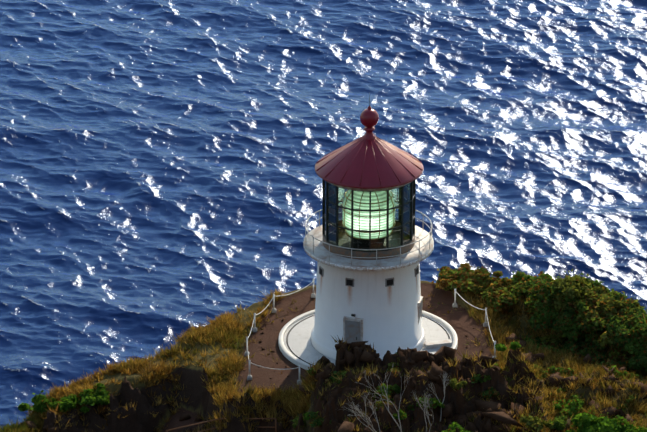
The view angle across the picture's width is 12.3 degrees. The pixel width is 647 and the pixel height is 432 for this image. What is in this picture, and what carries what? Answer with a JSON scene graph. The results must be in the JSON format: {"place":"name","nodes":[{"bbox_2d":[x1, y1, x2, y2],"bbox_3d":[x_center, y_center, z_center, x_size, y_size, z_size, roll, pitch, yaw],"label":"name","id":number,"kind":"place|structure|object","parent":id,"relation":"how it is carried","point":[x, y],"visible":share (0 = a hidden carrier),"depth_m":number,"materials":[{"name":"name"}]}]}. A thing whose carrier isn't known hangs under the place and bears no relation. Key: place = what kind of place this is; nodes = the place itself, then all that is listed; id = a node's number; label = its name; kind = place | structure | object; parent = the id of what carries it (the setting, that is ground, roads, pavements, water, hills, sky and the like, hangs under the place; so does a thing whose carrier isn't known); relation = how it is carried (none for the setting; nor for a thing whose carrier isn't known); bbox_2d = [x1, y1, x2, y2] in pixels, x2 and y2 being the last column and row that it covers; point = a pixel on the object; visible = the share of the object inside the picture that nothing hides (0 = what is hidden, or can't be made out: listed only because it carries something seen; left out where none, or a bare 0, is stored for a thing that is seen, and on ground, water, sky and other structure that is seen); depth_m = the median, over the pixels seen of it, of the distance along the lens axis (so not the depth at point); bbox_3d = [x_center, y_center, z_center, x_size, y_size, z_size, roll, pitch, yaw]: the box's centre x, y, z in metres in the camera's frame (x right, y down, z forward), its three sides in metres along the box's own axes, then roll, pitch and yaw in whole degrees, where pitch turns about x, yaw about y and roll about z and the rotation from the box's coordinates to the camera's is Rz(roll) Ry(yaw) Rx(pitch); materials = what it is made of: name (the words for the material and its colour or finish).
{"place":"outdoors","nodes":[
{"label":"outdoors","id":0,"kind":"place"},
{"bbox_2d":[0,0,646,426],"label":"ocean","id":1,"kind":"structure","parent":0,"point":[160,180],"depth_m":531.31,"materials":[{"name":"blue liquid"}]},
{"bbox_2d":[20,281,646,431],"bbox_3d":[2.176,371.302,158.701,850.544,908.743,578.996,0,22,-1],"label":"terrain","id":2,"kind":"structure","parent":0,"point":[140,419],"depth_m":165.68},
{"bbox_2d":[0,279,646,431],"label":"grass","id":3,"kind":"structure","parent":2,"relation":"on","point":[224,329],"depth_m":164.58,"materials":[{"name":"plant"}]},
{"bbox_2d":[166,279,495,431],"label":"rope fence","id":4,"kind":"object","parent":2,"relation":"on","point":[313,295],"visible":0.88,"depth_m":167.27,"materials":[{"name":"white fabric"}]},
{"bbox_2d":[18,263,646,431],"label":"shrubs","id":5,"kind":"object","parent":2,"relation":"on","point":[561,308],"visible":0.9,"depth_m":166.79,"materials":[{"name":"green plant"}]},
{"bbox_2d":[26,299,646,431],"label":"rocks","id":6,"kind":"object","parent":2,"relation":"on","point":[436,371],"visible":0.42,"depth_m":159.15,"materials":[{"name":"brown stone"}]},
{"bbox_2d":[278,310,457,369],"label":"pad","id":7,"kind":"object","parent":2,"relation":"on","point":[296,347],"visible":0.4,"depth_m":169.12,"materials":[{"name":"concrete"}]},
{"bbox_2d":[303,93,451,359],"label":"lighthouse","id":8,"kind":"object","parent":7,"relation":"on","point":[368,252],"visible":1,"depth_m":164.82,"materials":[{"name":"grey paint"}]},
{"bbox_2d":[342,364,449,431],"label":"dead shrub","id":9,"kind":"object","parent":2,"relation":"on","point":[356,408],"visible":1,"depth_m":152.84,"materials":[{"name":"grey plant"}]},
{"bbox_2d":[260,340,543,431],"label":"outcrop","id":10,"kind":"object","parent":2,"relation":"on","point":[495,376],"visible":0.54,"depth_m":157.12,"materials":[{"name":"brown stone"}]}
]}

